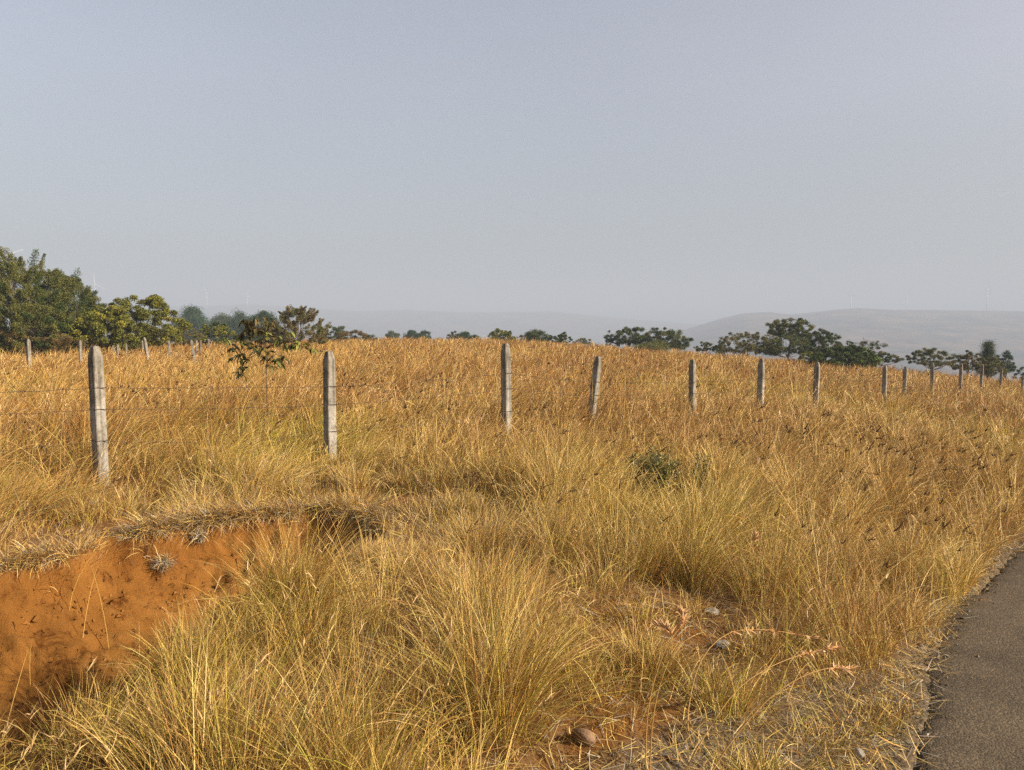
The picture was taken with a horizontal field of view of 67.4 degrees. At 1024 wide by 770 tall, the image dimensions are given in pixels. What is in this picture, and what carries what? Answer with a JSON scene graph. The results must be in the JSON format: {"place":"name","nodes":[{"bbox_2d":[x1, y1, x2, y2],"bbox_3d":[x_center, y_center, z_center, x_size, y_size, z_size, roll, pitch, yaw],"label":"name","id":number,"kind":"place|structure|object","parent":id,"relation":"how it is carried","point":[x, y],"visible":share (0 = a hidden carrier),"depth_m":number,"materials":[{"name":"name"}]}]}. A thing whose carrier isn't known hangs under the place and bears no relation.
{"place":"outdoors","nodes":[
{"label":"outdoors","id":0,"kind":"place"},
{"bbox_2d":[90,273,103,293],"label":"wind turbine","id":1,"kind":"object","parent":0,"point":[94,284],"visible":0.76,"depth_m":2778.00,"materials":[{"name":"paint"}]},
{"bbox_2d":[73,303,141,338],"bbox_3d":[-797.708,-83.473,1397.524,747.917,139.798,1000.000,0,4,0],"label":"hills","id":2,"kind":"structure","parent":0,"point":[106,321],"depth_m":1365.65,"materials":[{"name":"grey"}]},
{"bbox_2d":[5,304,700,346],"bbox_3d":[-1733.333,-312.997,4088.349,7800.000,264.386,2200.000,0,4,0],"label":"hills","id":3,"kind":"structure","parent":0,"point":[443,324],"depth_m":3845.03,"materials":[{"name":"grey"}]},
{"bbox_2d":[202,285,210,307],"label":"wind turbine","id":4,"kind":"object","parent":3,"relation":"on","point":[206,296],"visible":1,"depth_m":3678.33,"materials":[{"name":"paint"}]},
{"bbox_2d":[0,426,1011,769],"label":"roadside grass","id":5,"kind":"structure","parent":0,"point":[502,656],"depth_m":3.80,"materials":[{"name":"yellow plant"}]},
{"bbox_2d":[0,347,1021,769],"bbox_3d":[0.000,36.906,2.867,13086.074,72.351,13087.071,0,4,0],"label":"ground","id":6,"kind":"structure","parent":0,"point":[138,585],"depth_m":4.90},
{"bbox_2d":[26,339,31,368],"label":"fence post","id":7,"kind":"object","parent":6,"relation":"on","point":[28,349],"visible":0.52,"depth_m":26.94,"materials":[{"name":"concrete"}]},
{"bbox_2d":[0,330,60,354],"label":"scrub bush","id":8,"kind":"object","parent":6,"relation":"on","point":[10,337],"visible":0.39,"depth_m":46.55,"materials":[{"name":"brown plant"}]},
{"bbox_2d":[0,246,89,348],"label":"bushy tree","id":9,"kind":"object","parent":6,"relation":"on","point":[12,274],"visible":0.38,"depth_m":50.46,"materials":[{"name":"green plant"}]},
{"bbox_2d":[0,283,91,354],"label":"bushy tree","id":10,"kind":"object","parent":6,"relation":"on","point":[40,319],"visible":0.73,"depth_m":47.36,"materials":[{"name":"green plant"}]},
{"bbox_2d":[16,333,102,355],"bbox_3d":[-27.555,-2.317,46.958,4.497,1.725,4.108,0,4,0],"label":"scrub bush","id":11,"kind":"object","parent":6,"relation":"on","point":[67,339],"visible":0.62,"depth_m":46.30,"materials":[{"name":"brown plant"}]},
{"bbox_2d":[39,267,106,349],"bbox_3d":[-32.442,-5.210,55.553,5.502,6.562,5.913,-1,4,-14],"label":"bushy tree","id":12,"kind":"object","parent":6,"relation":"on","point":[92,296],"visible":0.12,"depth_m":55.54,"materials":[{"name":"green plant"}]},
{"bbox_2d":[78,340,82,362],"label":"fence post","id":13,"kind":"object","parent":6,"relation":"on","point":[80,348],"visible":0.52,"depth_m":34.93,"materials":[{"name":"concrete"}]},
{"bbox_2d":[87,346,111,485],"bbox_3d":[-4.419,0.605,8.262,0.159,2.052,0.156,1,4,32],"label":"fence post","id":14,"kind":"object","parent":6,"relation":"on","point":[97,387],"visible":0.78,"depth_m":8.20,"materials":[{"name":"concrete"}]},
{"bbox_2d":[60,305,142,349],"bbox_3d":[-26.541,-3.483,50.009,4.818,3.597,4.537,0,4,0],"label":"broadleaf tree","id":15,"kind":"object","parent":6,"relation":"on","point":[92,320],"visible":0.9,"depth_m":49.02,"materials":[{"name":"green plant"}]},
{"bbox_2d":[99,294,192,348],"bbox_3d":[-25.191,-4.082,52.793,6.328,4.434,6.229,-3,5,-42],"label":"broadleaf tree","id":16,"kind":"object","parent":6,"relation":"on","point":[151,334],"visible":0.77,"depth_m":51.85,"materials":[{"name":"green plant"}]},
{"bbox_2d":[143,337,149,360],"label":"fence post","id":17,"kind":"object","parent":6,"relation":"on","point":[145,347],"visible":0.56,"depth_m":34.92,"materials":[{"name":"concrete"}]},
{"bbox_2d":[0,540,322,717],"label":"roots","id":18,"kind":"object","parent":6,"relation":"on","point":[114,636],"visible":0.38,"depth_m":5.47,"materials":[{"name":"brown plant"}]},
{"bbox_2d":[147,549,181,574],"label":"grass tuft","id":19,"kind":"object","parent":6,"relation":"on","point":[163,563],"visible":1,"depth_m":6.18,"materials":[{"name":"beige plant"}]},
{"bbox_2d":[168,341,170,354],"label":"fence post","id":20,"kind":"object","parent":6,"relation":"on","point":[169,351],"visible":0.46,"depth_m":39.91,"materials":[{"name":"concrete"}]},
{"bbox_2d":[2,536,356,766],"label":"clods","id":21,"kind":"object","parent":6,"relation":"on","point":[35,618],"visible":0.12,"depth_m":5.38,"materials":[{"name":"orange soil"}]},
{"bbox_2d":[165,325,205,346],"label":"scrub bush","id":22,"kind":"object","parent":6,"relation":"on","point":[185,340],"visible":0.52,"depth_m":59.61,"materials":[{"name":"green plant"}]},
{"bbox_2d":[170,304,211,343],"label":"distant tree","id":23,"kind":"object","parent":6,"relation":"on","point":[193,318],"visible":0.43,"depth_m":226.99,"materials":[{"name":"green plant"}]},
{"bbox_2d":[190,340,195,361],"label":"fence post","id":24,"kind":"object","parent":6,"relation":"on","point":[192,348],"visible":0.54,"depth_m":37.91,"materials":[{"name":"concrete"}]},
{"bbox_2d":[195,340,197,355],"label":"fence post","id":25,"kind":"object","parent":6,"relation":"on","point":[196,344],"visible":0.4,"depth_m":44.91,"materials":[{"name":"concrete"}]},
{"bbox_2d":[199,340,201,353],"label":"fence post","id":26,"kind":"object","parent":6,"relation":"on","point":[200,344],"visible":0.43,"depth_m":45.90,"materials":[{"name":"concrete"}]},
{"bbox_2d":[187,521,219,547],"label":"grass tuft","id":27,"kind":"object","parent":6,"relation":"on","point":[200,536],"visible":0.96,"depth_m":6.42,"materials":[{"name":"beige plant"}]},
{"bbox_2d":[0,490,412,765],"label":"bank grass","id":28,"kind":"structure","parent":6,"relation":"on","point":[151,525],"depth_m":6.49,"materials":[{"name":"beige plant"}]},
{"bbox_2d":[197,322,237,346],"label":"round bush","id":29,"kind":"object","parent":6,"relation":"on","point":[222,329],"visible":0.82,"depth_m":69.28,"materials":[{"name":"green plant"}]},
{"bbox_2d":[206,312,231,341],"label":"distant tree","id":30,"kind":"object","parent":6,"relation":"on","point":[221,317],"visible":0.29,"depth_m":247.90,"materials":[{"name":"green plant"}]},
{"bbox_2d":[223,308,248,341],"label":"distant tree","id":31,"kind":"object","parent":6,"relation":"on","point":[237,319],"visible":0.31,"depth_m":227.85,"materials":[{"name":"green plant"}]},
{"bbox_2d":[235,310,282,342],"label":"distant tree","id":32,"kind":"object","parent":6,"relation":"on","point":[262,313],"visible":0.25,"depth_m":168.10,"materials":[{"name":"green plant"}]},
{"bbox_2d":[224,315,319,422],"bbox_3d":[-3.928,-0.168,12.407,1.610,1.950,0.838,0,4,0],"label":"sapling","id":33,"kind":"object","parent":6,"relation":"on","point":[250,326],"visible":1,"depth_m":12.30,"materials":[{"name":"green plant"}]},
{"bbox_2d":[260,332,288,345],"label":"round bush","id":34,"kind":"object","parent":6,"relation":"on","point":[267,341],"visible":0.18,"depth_m":61.46,"materials":[{"name":"green plant"}]},
{"bbox_2d":[261,304,330,348],"bbox_3d":[-16.784,-4.368,59.747,5.397,3.906,5.704,0,4,0],"label":"twiggy bush","id":35,"kind":"object","parent":6,"relation":"on","point":[302,316],"visible":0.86,"depth_m":59.31,"materials":[{"name":"green plant"}]},
{"bbox_2d":[312,325,342,340],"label":"round bush","id":36,"kind":"object","parent":6,"relation":"on","point":[334,328],"visible":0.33,"depth_m":94.22,"materials":[{"name":"green plant"}]},
{"bbox_2d":[322,351,339,460],"bbox_3d":[-2.294,0.594,9.753,0.152,2.052,0.166,3,4,40],"label":"fence post","id":37,"kind":"object","parent":6,"relation":"on","point":[329,400],"visible":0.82,"depth_m":9.68,"materials":[{"name":"concrete"}]},
{"bbox_2d":[335,326,344,331],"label":"distant tree","id":38,"kind":"object","parent":6,"relation":"on","point":[341,328],"visible":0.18,"depth_m":198.97,"materials":[{"name":"green plant"}]},
{"bbox_2d":[334,329,376,341],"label":"round bush","id":39,"kind":"object","parent":6,"relation":"on","point":[365,336],"visible":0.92,"depth_m":91.33,"materials":[{"name":"green plant"}]},
{"bbox_2d":[385,330,399,339],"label":"distant tree","id":40,"kind":"object","parent":6,"relation":"on","point":[392,333],"visible":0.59,"depth_m":218.78,"materials":[{"name":"green plant"}]},
{"bbox_2d":[403,330,419,339],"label":"distant tree","id":41,"kind":"object","parent":6,"relation":"on","point":[411,333],"visible":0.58,"depth_m":188.45,"materials":[{"name":"green plant"}]},
{"bbox_2d":[415,330,431,339],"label":"distant tree","id":42,"kind":"object","parent":6,"relation":"on","point":[424,333],"visible":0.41,"depth_m":188.92,"materials":[{"name":"green plant"}]},
{"bbox_2d":[446,331,460,339],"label":"distant bush","id":43,"kind":"object","parent":6,"relation":"on","point":[453,335],"visible":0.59,"depth_m":109.44,"materials":[{"name":"green plant"}]},
{"bbox_2d":[455,331,471,339],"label":"distant bush","id":44,"kind":"object","parent":6,"relation":"on","point":[465,334],"visible":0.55,"depth_m":129.06,"materials":[{"name":"green plant"}]},
{"bbox_2d":[487,328,516,340],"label":"round bush","id":45,"kind":"object","parent":6,"relation":"on","point":[505,333],"visible":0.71,"depth_m":94.08,"materials":[{"name":"green plant"}]},
{"bbox_2d":[500,343,513,437],"bbox_3d":[-0.069,0.399,11.555,0.145,2.052,0.165,3,5,40],"label":"fence post","id":46,"kind":"object","parent":6,"relation":"on","point":[506,369],"visible":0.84,"depth_m":11.48,"materials":[{"name":"concrete"}]},
{"bbox_2d":[0,335,1023,561],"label":"field grass","id":47,"kind":"structure","parent":6,"relation":"on","point":[224,470],"depth_m":11.02,"materials":[{"name":"yellow plant"}]},
{"bbox_2d":[0,348,1023,609],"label":"seed heads","id":48,"kind":"object","parent":6,"relation":"on","point":[676,462],"visible":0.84,"depth_m":8.05,"materials":[{"name":"beige plant"}]},
{"bbox_2d":[523,328,548,341],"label":"tree","id":49,"kind":"object","parent":6,"relation":"on","point":[535,334],"visible":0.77,"depth_m":99.24,"materials":[{"name":"green plant"}]},
{"bbox_2d":[544,335,559,342],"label":"umbrella tree","id":50,"kind":"object","parent":6,"relation":"on","point":[555,338],"visible":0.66,"depth_m":103.52,"materials":[{"name":"green plant"}]},
{"bbox_2d":[557,332,572,342],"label":"umbrella tree","id":51,"kind":"object","parent":6,"relation":"on","point":[562,336],"visible":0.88,"depth_m":103.58,"materials":[{"name":"green plant"}]},
{"bbox_2d":[572,338,594,345],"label":"distant bush","id":52,"kind":"object","parent":6,"relation":"on","point":[584,340],"visible":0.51,"depth_m":149.62,"materials":[{"name":"green plant"}]},
{"bbox_2d":[571,728,595,745],"bbox_3d":[0.284,1.378,3.013,0.098,0.072,0.062,3,5,41],"label":"stone","id":53,"kind":"object","parent":6,"relation":"on","point":[587,736],"visible":0.98,"depth_m":2.99,"materials":[{"name":"brown stone"}]},
{"bbox_2d":[587,356,601,425],"bbox_3d":[1.398,0.519,13.335,0.146,2.052,0.154,8,2,38],"label":"fence post","id":54,"kind":"object","parent":6,"relation":"on","point":[596,370],"visible":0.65,"depth_m":13.27,"materials":[{"name":"concrete"}]},
{"bbox_2d":[605,335,619,346],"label":"umbrella tree","id":55,"kind":"object","parent":6,"relation":"on","point":[610,342],"visible":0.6,"depth_m":93.40,"materials":[{"name":"green plant"}]},
{"bbox_2d":[603,326,653,346],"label":"umbrella tree","id":56,"kind":"object","parent":6,"relation":"on","point":[634,339],"visible":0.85,"depth_m":91.11,"materials":[{"name":"green plant"}]},
{"bbox_2d":[632,341,673,351],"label":"round bush","id":57,"kind":"object","parent":6,"relation":"on","point":[655,345],"visible":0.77,"depth_m":83.15,"materials":[{"name":"green plant"}]},
{"bbox_2d":[623,443,685,498],"bbox_3d":[1.435,0.867,7.778,0.643,0.579,0.624,0,4,0],"label":"leafy bush","id":58,"kind":"object","parent":6,"relation":"on","point":[657,465],"visible":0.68,"depth_m":7.70,"materials":[{"name":"green plant"}]},
{"bbox_2d":[649,613,676,769],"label":"grass stalk","id":59,"kind":"object","parent":6,"relation":"on","point":[664,626],"depth_m":2.88,"materials":[{"name":"beige plant"}]},
{"bbox_2d":[638,327,693,349],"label":"umbrella tree","id":60,"kind":"object","parent":6,"relation":"on","point":[670,334],"visible":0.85,"depth_m":89.01,"materials":[{"name":"green plant"}]},
{"bbox_2d":[645,604,691,767],"bbox_3d":[0.591,1.133,2.891,0.077,0.578,0.279,3,5,39],"label":"grass stalk","id":61,"kind":"object","parent":6,"relation":"on","point":[682,612],"depth_m":2.91,"materials":[{"name":"beige plant"}]},
{"bbox_2d":[688,359,696,414],"bbox_3d":[3.598,0.515,15.271,0.147,2.052,0.173,2,5,38],"label":"fence post","id":62,"kind":"object","parent":6,"relation":"on","point":[692,375],"visible":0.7,"depth_m":15.18,"materials":[{"name":"concrete"}]},
{"bbox_2d":[688,452,713,493],"bbox_3d":[1.938,0.923,7.903,0.288,0.481,0.242,-2,4,-24],"label":"leafy bush","id":63,"kind":"object","parent":6,"relation":"on","point":[698,467],"visible":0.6,"depth_m":7.89,"materials":[{"name":"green plant"}]},
{"bbox_2d":[694,341,715,352],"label":"round bush","id":64,"kind":"object","parent":6,"relation":"on","point":[705,345],"visible":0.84,"depth_m":85.78,"materials":[{"name":"green plant"}]},
{"bbox_2d":[703,607,719,614],"bbox_3d":[1.196,1.355,4.600,0.087,0.038,0.094,-3,5,-42],"label":"stone","id":65,"kind":"object","parent":6,"relation":"on","point":[714,611],"visible":0.69,"depth_m":4.58,"materials":[{"name":"grey stone"}]},
{"bbox_2d":[712,340,730,354],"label":"umbrella tree","id":66,"kind":"object","parent":6,"relation":"on","point":[719,341],"visible":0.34,"depth_m":83.89,"materials":[{"name":"green plant"}]},
{"bbox_2d":[715,640,729,648],"bbox_3d":[1.105,1.367,4.035,0.075,0.049,0.072,-2,4,-30],"label":"stone","id":67,"kind":"object","parent":6,"relation":"on","point":[718,643],"visible":0.86,"depth_m":4.02,"materials":[{"name":"grey stone"}]},
{"bbox_2d":[463,524,1023,769],"bbox_3d":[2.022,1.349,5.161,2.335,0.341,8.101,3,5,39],"label":"dry grass","id":68,"kind":"object","parent":6,"relation":"on","point":[799,700],"depth_m":3.33,"materials":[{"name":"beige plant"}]},
{"bbox_2d":[713,331,778,354],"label":"twiggy bush","id":69,"kind":"object","parent":6,"relation":"on","point":[754,347],"visible":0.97,"depth_m":79.17,"materials":[{"name":"green plant"}]},
{"bbox_2d":[736,530,761,636],"bbox_3d":[1.260,1.085,4.150,0.198,0.612,0.073,-2,4,-26],"label":"grass stalk","id":70,"kind":"object","parent":6,"relation":"on","point":[755,537],"depth_m":4.14,"materials":[{"name":"beige plant"}]},
{"bbox_2d":[687,626,832,743],"bbox_3d":[1.061,1.243,3.351,0.998,0.357,0.164,-3,5,-37],"label":"grass stalk","id":71,"kind":"object","parent":6,"relation":"on","point":[799,634],"depth_m":3.38,"materials":[{"name":"beige plant"}]},
{"bbox_2d":[756,359,765,412],"bbox_3d":[5.629,0.431,17.368,0.166,2.052,0.168,4,5,39],"label":"fence post","id":72,"kind":"object","parent":6,"relation":"on","point":[761,374],"visible":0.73,"depth_m":17.28,"materials":[{"name":"concrete"}]},
{"bbox_2d":[685,640,844,769],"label":"grass stalk","id":73,"kind":"object","parent":6,"relation":"on","point":[829,648],"depth_m":3.08,"materials":[{"name":"beige plant"}]},
{"bbox_2d":[714,661,858,768],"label":"grass stalk","id":74,"kind":"object","parent":6,"relation":"on","point":[849,669],"depth_m":2.89,"materials":[{"name":"beige plant"}]},
{"bbox_2d":[757,334,824,357],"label":"round bush","id":75,"kind":"object","parent":6,"relation":"on","point":[793,339],"visible":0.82,"depth_m":77.39,"materials":[{"name":"green plant"}]},
{"bbox_2d":[766,318,816,358],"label":"domed tree","id":76,"kind":"object","parent":6,"relation":"on","point":[783,325],"visible":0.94,"depth_m":80.99,"materials":[{"name":"green plant"}]},
{"bbox_2d":[792,351,813,363],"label":"round bush","id":77,"kind":"object","parent":6,"relation":"on","point":[804,354],"visible":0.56,"depth_m":65.79,"materials":[{"name":"green plant"}]},
{"bbox_2d":[812,362,820,406],"bbox_3d":[7.669,0.444,19.353,0.166,2.052,0.162,3,3,38],"label":"fence post","id":78,"kind":"object","parent":6,"relation":"on","point":[816,382],"visible":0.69,"depth_m":19.28,"materials":[{"name":"concrete"}]},
{"bbox_2d":[3,389,934,450],"bbox_3d":[10.841,0.619,23.411,1.457,2.034,48.296,4,5,45],"label":"barbed wire","id":79,"kind":"object","parent":78,"relation":"attached to","point":[292,436],"visible":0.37,"depth_m":9.25,"materials":[{"name":"grey metal"}]},
{"bbox_2d":[0,373,1022,392],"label":"barbed wire","id":80,"kind":"object","parent":78,"relation":"attached to","point":[438,379],"visible":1,"depth_m":10.71,"materials":[{"name":"grey metal"}]},
{"bbox_2d":[800,327,842,359],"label":"domed tree","id":81,"kind":"object","parent":6,"relation":"on","point":[829,338],"visible":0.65,"depth_m":77.28,"materials":[{"name":"green plant"}]},
{"bbox_2d":[808,343,883,367],"bbox_3d":[27.031,-2.150,62.091,5.939,2.569,5.831,0,4,0],"label":"round bush","id":82,"kind":"object","parent":6,"relation":"on","point":[852,356],"visible":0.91,"depth_m":61.04,"materials":[{"name":"green plant"}]},
{"bbox_2d":[852,747,864,758],"bbox_3d":[1.364,1.450,3.027,0.035,0.042,0.051,-2,4,-24],"label":"stone","id":83,"kind":"object","parent":6,"relation":"on","point":[860,752],"visible":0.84,"depth_m":3.02,"materials":[{"name":"grey stone"}]},
{"bbox_2d":[834,337,887,349],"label":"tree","id":84,"kind":"object","parent":6,"relation":"on","point":[872,344],"visible":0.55,"depth_m":73.54,"materials":[{"name":"green plant"}]},
{"bbox_2d":[881,366,887,401],"bbox_3d":[10.953,0.459,22.581,0.150,2.052,0.174,3,5,40],"label":"fence post","id":85,"kind":"object","parent":6,"relation":"on","point":[884,380],"visible":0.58,"depth_m":22.49,"materials":[{"name":"concrete"}]},
{"bbox_2d":[869,351,904,365],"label":"scrub bush","id":86,"kind":"object","parent":6,"relation":"on","point":[888,357],"visible":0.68,"depth_m":73.44,"materials":[{"name":"green plant"}]},
{"bbox_2d":[902,366,907,393],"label":"fence post","id":87,"kind":"object","parent":6,"relation":"on","point":[905,370],"visible":0.46,"depth_m":26.00,"materials":[{"name":"concrete"}]},
{"bbox_2d":[905,347,958,369],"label":"tree","id":88,"kind":"object","parent":6,"relation":"on","point":[925,361],"visible":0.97,"depth_m":65.64,"materials":[{"name":"green plant"}]},
{"bbox_2d":[930,363,933,390],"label":"fence post","id":89,"kind":"object","parent":6,"relation":"on","point":[932,374],"visible":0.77,"depth_m":28.99,"materials":[{"name":"concrete"}]},
{"bbox_2d":[958,363,962,391],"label":"fence post","id":90,"kind":"object","parent":6,"relation":"on","point":[960,373],"visible":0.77,"depth_m":32.00,"materials":[{"name":"concrete"}]},
{"bbox_2d":[950,350,991,373],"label":"round bush","id":91,"kind":"object","parent":6,"relation":"on","point":[967,366],"visible":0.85,"depth_m":67.42,"materials":[{"name":"green plant"}]},
{"bbox_2d":[979,365,983,393],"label":"fence post","id":92,"kind":"object","parent":6,"relation":"on","point":[981,373],"visible":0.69,"depth_m":34.50,"materials":[{"name":"concrete"}]},
{"bbox_2d":[974,339,999,378],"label":"conifer tree","id":93,"kind":"object","parent":6,"relation":"on","point":[989,350],"visible":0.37,"depth_m":73.75,"materials":[{"name":"green plant"}]},
{"bbox_2d":[974,356,1007,379],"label":"round bush","id":94,"kind":"object","parent":6,"relation":"on","point":[990,360],"visible":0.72,"depth_m":69.69,"materials":[{"name":"green plant"}]},
{"bbox_2d":[999,368,1002,387],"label":"fence post","id":95,"kind":"object","parent":6,"relation":"on","point":[1000,377],"visible":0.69,"depth_m":37.51,"materials":[{"name":"concrete"}]},
{"bbox_2d":[996,349,1016,379],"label":"slender tree","id":96,"kind":"object","parent":6,"relation":"on","point":[1010,366],"visible":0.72,"depth_m":94.60,"materials":[{"name":"green plant"}]},
{"bbox_2d":[1011,367,1023,380],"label":"scrub bush","id":97,"kind":"object","parent":6,"relation":"on","point":[1018,371],"visible":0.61,"depth_m":78.28,"materials":[{"name":"green plant"}]},
{"bbox_2d":[1021,375,1023,391],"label":"fence post","id":98,"kind":"object","parent":6,"relation":"on","point":[1022,379],"visible":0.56,"depth_m":41.03,"materials":[{"name":"concrete"}]},
{"bbox_2d":[0,379,986,415],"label":"barbed wire","id":99,"kind":"object","parent":98,"relation":"attached to","point":[513,389],"visible":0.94,"depth_m":10.37,"materials":[{"name":"grey metal"}]},
{"bbox_2d":[0,0,1023,323],"label":"sky","id":100,"kind":"structure","parent":0,"point":[678,161],"materials":[{"name":"grey"}]},
{"bbox_2d":[621,308,1023,377],"bbox_3d":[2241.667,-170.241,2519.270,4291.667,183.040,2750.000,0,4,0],"label":"hills","id":101,"kind":"structure","parent":0,"point":[901,333],"depth_m":2051.65,"materials":[{"name":"grey"}]},
{"bbox_2d":[984,287,992,310],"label":"wind turbine","id":102,"kind":"object","parent":101,"relation":"on","point":[987,299],"visible":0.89,"depth_m":2764.80,"materials":[{"name":"paint"}]},
{"bbox_2d":[915,534,1023,769],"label":"road","id":103,"kind":"structure","parent":0,"point":[986,704],"depth_m":3.68,"materials":[{"name":"grey asphalt"}]}
]}

